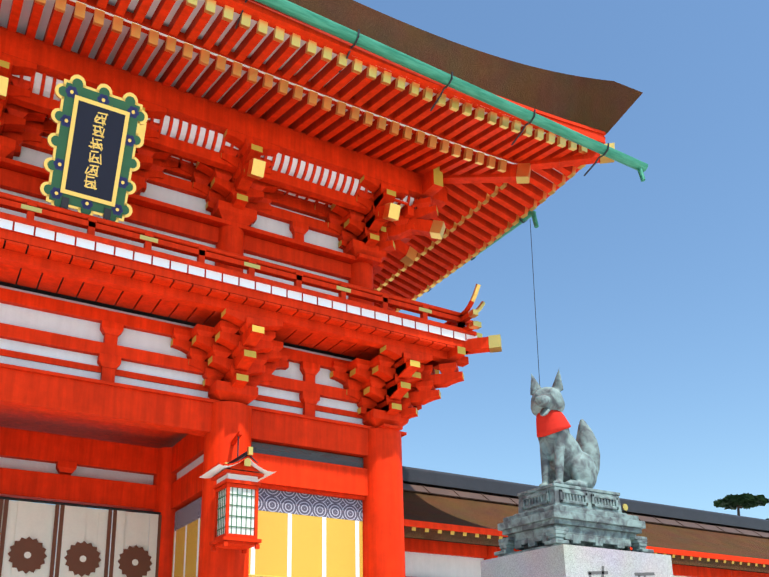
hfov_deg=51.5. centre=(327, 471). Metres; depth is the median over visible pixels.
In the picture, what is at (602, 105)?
roof
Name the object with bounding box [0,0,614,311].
eaves
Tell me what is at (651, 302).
sky
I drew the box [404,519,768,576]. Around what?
corridor
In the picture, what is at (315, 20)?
gutters
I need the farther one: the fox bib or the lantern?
the lantern
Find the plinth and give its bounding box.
[481,544,672,576]
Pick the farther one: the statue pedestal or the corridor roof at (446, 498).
the corridor roof at (446, 498)
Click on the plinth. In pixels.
(563, 560)
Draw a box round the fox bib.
[536,410,570,436]
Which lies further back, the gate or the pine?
the pine
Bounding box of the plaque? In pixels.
[40,75,147,221]
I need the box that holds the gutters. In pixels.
[235,0,647,384]
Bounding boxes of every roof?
[288,0,642,133]
[402,466,768,573]
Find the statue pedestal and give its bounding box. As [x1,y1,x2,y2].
[494,483,653,556]
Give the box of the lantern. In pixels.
[199,430,276,553]
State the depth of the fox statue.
9.99 m
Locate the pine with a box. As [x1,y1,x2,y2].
[713,493,768,519]
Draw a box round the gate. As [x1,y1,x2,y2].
[0,26,501,576]
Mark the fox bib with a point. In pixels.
(552, 422)
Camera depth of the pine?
35.83 m
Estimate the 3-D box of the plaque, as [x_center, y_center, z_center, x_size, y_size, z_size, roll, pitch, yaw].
[-3.442,-4.718,11.746,1.347,1.949,0.113,8,8,-27]
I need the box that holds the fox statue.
[530,369,599,487]
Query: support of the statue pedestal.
on the plinth

